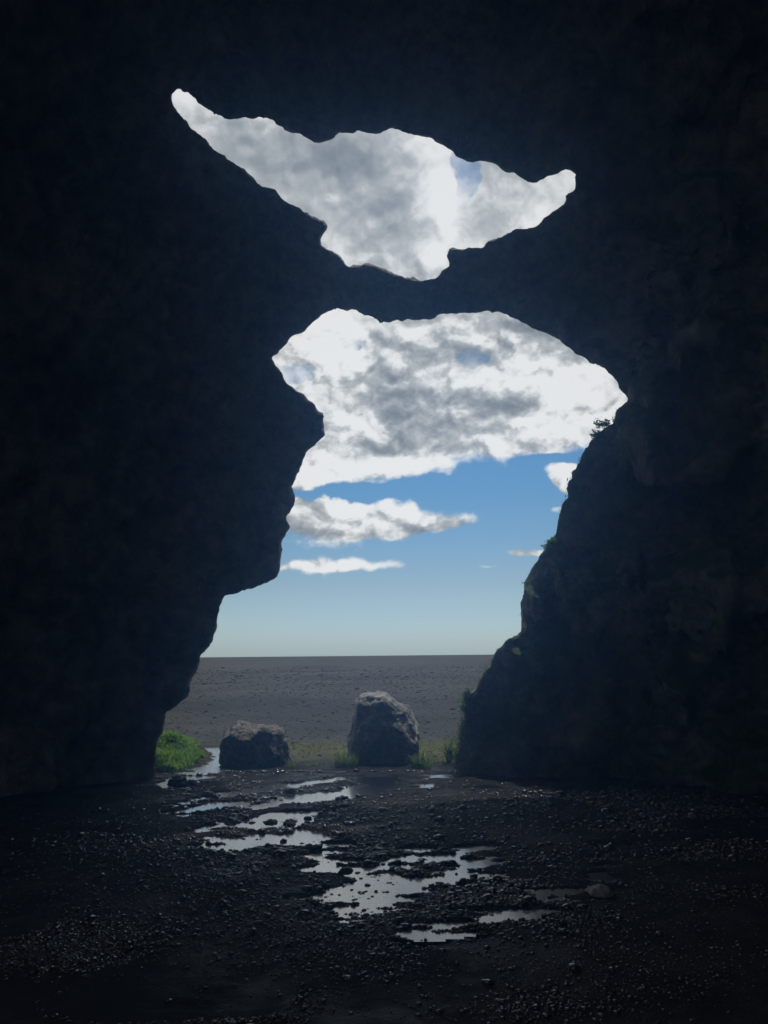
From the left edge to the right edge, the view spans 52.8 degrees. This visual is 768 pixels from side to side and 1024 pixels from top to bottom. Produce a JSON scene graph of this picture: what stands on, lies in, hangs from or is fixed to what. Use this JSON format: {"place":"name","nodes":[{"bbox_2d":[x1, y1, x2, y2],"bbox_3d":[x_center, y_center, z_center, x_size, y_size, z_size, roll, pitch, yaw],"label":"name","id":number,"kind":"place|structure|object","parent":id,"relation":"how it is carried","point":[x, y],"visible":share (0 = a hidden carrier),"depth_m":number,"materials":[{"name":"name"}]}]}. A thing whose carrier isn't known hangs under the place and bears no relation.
{"place":"outdoors","nodes":[
{"label":"outdoors","id":0,"kind":"place"},
{"bbox_2d":[156,747,225,787],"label":"stream","id":1,"kind":"structure","parent":0,"point":[212,766],"depth_m":15.39,"materials":[{"name":"grey liquid"}]},
{"bbox_2d":[185,779,196,786],"bbox_3d":[-3.325,4.683,13.348,0.203,0.144,0.184,-1,-11,0],"label":"stone","id":2,"kind":"object","parent":1,"relation":"on","point":[190,783],"visible":0.84,"depth_m":13.29,"materials":[{"name":"grey stone"}]},
{"bbox_2d":[0,655,767,1023],"bbox_3d":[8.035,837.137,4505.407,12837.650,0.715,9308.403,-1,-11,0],"label":"ground","id":3,"kind":"structure","parent":0,"point":[94,997],"depth_m":7.18,"materials":[{"name":"grey gravel"}]},
{"bbox_2d":[167,775,186,786],"bbox_3d":[-3.598,4.700,13.492,0.351,0.223,0.335,-1,-11,0],"label":"stone","id":4,"kind":"object","parent":3,"relation":"on","point":[177,781],"visible":0.78,"depth_m":13.39,"materials":[{"name":"grey stone"}]},
{"bbox_2d":[156,730,206,770],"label":"bank grass","id":5,"kind":"structure","parent":3,"relation":"on","point":[180,753],"depth_m":16.56,"materials":[{"name":"green plant"}]},
{"bbox_2d":[167,799,257,816],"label":"puddle","id":6,"kind":"object","parent":3,"relation":"on","point":[209,806],"visible":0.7,"depth_m":11.64,"materials":[{"name":"black liquid"}]},
{"bbox_2d":[193,821,246,832],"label":"puddle","id":7,"kind":"object","parent":3,"relation":"on","point":[203,829],"visible":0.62,"depth_m":10.21,"materials":[{"name":"black liquid"}]},
{"bbox_2d":[219,720,293,767],"bbox_3d":[-2.651,4.888,15.937,1.528,1.147,1.190,-1,-11,0],"label":"boulder","id":8,"kind":"object","parent":3,"relation":"on","point":[247,744],"visible":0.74,"depth_m":15.55,"materials":[{"name":"grey stone"}]},
{"bbox_2d":[165,777,352,807],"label":"puddle","id":9,"kind":"object","parent":3,"relation":"on","point":[259,789],"visible":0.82,"depth_m":13.13,"materials":[{"name":"black liquid"}]},
{"bbox_2d":[163,783,360,813],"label":"puddle","id":10,"kind":"object","parent":3,"relation":"on","point":[281,783],"visible":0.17,"depth_m":13.34,"materials":[{"name":"black liquid"}]},
{"bbox_2d":[188,829,356,853],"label":"puddle","id":11,"kind":"object","parent":3,"relation":"on","point":[305,836],"visible":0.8,"depth_m":9.40,"materials":[{"name":"black liquid"}]},
{"bbox_2d":[238,811,319,830],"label":"puddle","id":12,"kind":"object","parent":3,"relation":"on","point":[280,817],"visible":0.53,"depth_m":10.69,"materials":[{"name":"black liquid"}]},
{"bbox_2d":[265,819,277,825],"bbox_3d":[-1.490,4.096,10.210,0.166,0.084,0.159,-1,-11,0],"label":"stone","id":13,"kind":"object","parent":12,"relation":"on","point":[270,822],"visible":1,"depth_m":10.16,"materials":[{"name":"grey stone"}]},
{"bbox_2d":[283,818,295,827],"bbox_3d":[-1.239,4.070,10.118,0.178,0.123,0.164,-1,-11,0],"label":"stone","id":14,"kind":"object","parent":12,"relation":"on","point":[290,822],"visible":0.91,"depth_m":10.07,"materials":[{"name":"grey stone"}]},
{"bbox_2d":[304,816,311,820],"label":"stone","id":15,"kind":"object","parent":12,"relation":"on","point":[307,818],"visible":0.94,"depth_m":10.39,"materials":[{"name":"grey stone"}]},
{"bbox_2d":[283,787,295,792],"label":"stone","id":16,"kind":"object","parent":3,"relation":"on","point":[289,790],"visible":0.99,"depth_m":12.56,"materials":[{"name":"grey stone"}]},
{"bbox_2d":[285,758,296,767],"bbox_3d":[-1.830,4.993,15.359,0.323,0.206,0.349,-1,-11,0],"label":"grass tuft","id":17,"kind":"object","parent":3,"relation":"on","point":[291,766],"visible":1,"depth_m":15.40,"materials":[{"name":"green plant"}]},
{"bbox_2d":[164,665,487,756],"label":"plain gravel","id":18,"kind":"structure","parent":3,"relation":"on","point":[332,712],"depth_m":46.23,"materials":[{"name":"gravel"}]},
{"bbox_2d":[242,781,418,809],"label":"puddle","id":19,"kind":"object","parent":3,"relation":"on","point":[368,790],"visible":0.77,"depth_m":12.53,"materials":[{"name":"black liquid"}]},
{"bbox_2d":[297,854,382,882],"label":"puddle","id":20,"kind":"object","parent":3,"relation":"on","point":[324,866],"visible":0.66,"depth_m":8.11,"materials":[{"name":"black liquid"}]},
{"bbox_2d":[339,866,352,874],"bbox_3d":[-0.384,3.651,7.877,0.148,0.079,0.132,-1,-11,0],"label":"stone","id":21,"kind":"object","parent":20,"relation":"on","point":[346,870],"visible":1,"depth_m":7.84,"materials":[{"name":"grey stone"}]},
{"bbox_2d":[332,750,358,767],"bbox_3d":[-0.765,4.937,15.506,0.679,0.354,0.704,-4,-11,18],"label":"grass tuft","id":22,"kind":"object","parent":3,"relation":"on","point":[346,761],"visible":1,"depth_m":15.44,"materials":[{"name":"green plant"}]},
{"bbox_2d":[325,908,370,922],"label":"puddle","id":23,"kind":"object","parent":3,"relation":"on","point":[341,911],"visible":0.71,"depth_m":6.74,"materials":[{"name":"black liquid"}]},
{"bbox_2d":[275,742,453,766],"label":"short grass","id":24,"kind":"structure","parent":3,"relation":"on","point":[430,746],"depth_m":18.09,"materials":[{"name":"green plant"}]},
{"bbox_2d":[294,869,437,912],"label":"puddle","id":25,"kind":"object","parent":3,"relation":"on","point":[402,885],"visible":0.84,"depth_m":7.32,"materials":[{"name":"black liquid"}]},
{"bbox_2d":[348,776,411,784],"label":"puddle","id":26,"kind":"object","parent":3,"relation":"on","point":[364,780],"visible":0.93,"depth_m":13.95,"materials":[{"name":"black liquid"}]},
{"bbox_2d":[0,0,767,796],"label":"cave rock","id":27,"kind":"object","parent":3,"relation":"on","point":[172,282],"visible":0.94,"depth_m":13.47,"materials":[{"name":"black stone"}]},
{"bbox_2d":[462,686,471,697],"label":"cliff plant","id":28,"kind":"object","parent":27,"relation":"attached to","point":[466,693],"visible":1,"depth_m":14.79,"materials":[{"name":"green plant"}]},
{"bbox_2d":[541,537,556,549],"bbox_3d":[3.163,0.603,14.859,0.345,0.327,0.208,-1,-11,0],"label":"cliff plant","id":29,"kind":"object","parent":27,"relation":"attached to","point":[552,543],"visible":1,"depth_m":14.83,"materials":[{"name":"green plant"}]},
{"bbox_2d":[589,429,604,441],"bbox_3d":[4.084,-1.457,14.745,0.338,0.252,0.192,1,-11,-7],"label":"cliff plant","id":30,"kind":"object","parent":27,"relation":"attached to","point":[597,435],"visible":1,"depth_m":14.71,"materials":[{"name":"green plant"}]},
{"bbox_2d":[593,418,609,428],"bbox_3d":[4.128,-1.698,14.671,0.342,0.267,0.232,-1,-11,0],"label":"cliff plant","id":31,"kind":"object","parent":27,"relation":"attached to","point":[604,423],"visible":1,"depth_m":14.65,"materials":[{"name":"green plant"}]},
{"bbox_2d":[448,405,767,780],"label":"cliff grass","id":32,"kind":"structure","parent":27,"relation":"on","point":[463,708],"depth_m":13.61,"materials":[{"name":"green plant"}]},
{"bbox_2d":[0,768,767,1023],"bbox_3d":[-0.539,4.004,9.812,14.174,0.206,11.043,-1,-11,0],"label":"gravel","id":33,"kind":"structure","parent":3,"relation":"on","point":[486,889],"depth_m":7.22,"materials":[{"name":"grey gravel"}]},
{"bbox_2d":[347,691,420,763],"bbox_3d":[0.001,4.665,16.412,1.578,1.708,1.455,-1,-11,0],"label":"boulder","id":34,"kind":"object","parent":3,"relation":"on","point":[385,728],"visible":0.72,"depth_m":15.87,"materials":[{"name":"grey stone"}]},
{"bbox_2d":[371,909,416,914],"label":"puddle","id":35,"kind":"object","parent":3,"relation":"on","point":[394,910],"visible":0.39,"depth_m":6.78,"materials":[{"name":"black liquid"}]},
{"bbox_2d":[374,848,436,868],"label":"puddle","id":36,"kind":"object","parent":3,"relation":"on","point":[412,858],"visible":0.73,"depth_m":8.52,"materials":[{"name":"black liquid"}]},
{"bbox_2d":[408,752,435,767],"bbox_3d":[0.704,4.921,15.399,0.711,0.323,0.523,3,-11,-20],"label":"grass tuft","id":37,"kind":"object","parent":3,"relation":"on","point":[418,763],"visible":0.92,"depth_m":15.34,"materials":[{"name":"green plant"}]},
{"bbox_2d":[416,784,433,787],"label":"puddle","id":38,"kind":"object","parent":3,"relation":"on","point":[425,785],"visible":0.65,"depth_m":13.26,"materials":[{"name":"black liquid"}]},
{"bbox_2d":[422,757,433,768],"bbox_3d":[0.852,4.911,15.103,0.268,0.232,0.324,-1,-11,0],"label":"grass tuft","id":39,"kind":"object","parent":3,"relation":"on","point":[428,766],"visible":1,"depth_m":15.12,"materials":[{"name":"green plant"}]},
{"bbox_2d":[406,847,465,868],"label":"puddle","id":40,"kind":"object","parent":3,"relation":"on","point":[438,858],"visible":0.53,"depth_m":8.46,"materials":[{"name":"black liquid"}]},
{"bbox_2d":[419,774,456,778],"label":"puddle","id":41,"kind":"object","parent":3,"relation":"on","point":[439,775],"visible":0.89,"depth_m":14.34,"materials":[{"name":"black liquid"}]},
{"bbox_2d":[436,734,457,762],"bbox_3d":[1.420,4.864,15.922,1.006,0.602,0.947,-1,-11,0],"label":"grass tuft","id":42,"kind":"object","parent":3,"relation":"on","point":[449,753],"visible":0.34,"depth_m":15.87,"materials":[{"name":"green plant"}]},
{"bbox_2d":[395,908,532,941],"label":"puddle","id":43,"kind":"object","parent":3,"relation":"on","point":[498,916],"visible":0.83,"depth_m":6.38,"materials":[{"name":"black liquid"}]},
{"bbox_2d":[430,856,502,883],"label":"puddle","id":44,"kind":"object","parent":3,"relation":"on","point":[451,877],"visible":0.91,"depth_m":8.02,"materials":[{"name":"black liquid"}]},
{"bbox_2d":[432,863,502,886],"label":"puddle","id":45,"kind":"object","parent":3,"relation":"on","point":[444,882],"visible":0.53,"depth_m":7.69,"materials":[{"name":"black liquid"}]},
{"bbox_2d":[446,845,494,859],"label":"puddle","id":46,"kind":"object","parent":3,"relation":"on","point":[462,851],"visible":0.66,"depth_m":8.84,"materials":[{"name":"black liquid"}]},
{"bbox_2d":[530,888,570,910],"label":"puddle","id":47,"kind":"object","parent":3,"relation":"on","point":[542,894],"visible":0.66,"depth_m":7.22,"materials":[{"name":"black liquid"}]},
{"bbox_2d":[489,866,621,890],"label":"puddle","id":48,"kind":"object","parent":3,"relation":"on","point":[528,889],"visible":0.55,"depth_m":7.79,"materials":[{"name":"black liquid"}]},
{"bbox_2d":[523,865,619,919],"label":"puddle","id":49,"kind":"object","parent":3,"relation":"on","point":[595,876],"visible":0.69,"depth_m":7.37,"materials":[{"name":"black liquid"}]},
{"bbox_2d":[585,884,615,897],"bbox_3d":[1.994,3.490,7.121,0.246,0.106,0.246,-1,-11,0],"label":"stone","id":50,"kind":"object","parent":3,"relation":"on","point":[600,890],"visible":0.99,"depth_m":7.05,"materials":[{"name":"grey stone"}]},
{"bbox_2d":[172,89,627,656],"label":"sky","id":51,"kind":"structure","parent":0,"point":[433,489],"materials":[{"name":"blue"}]}
]}

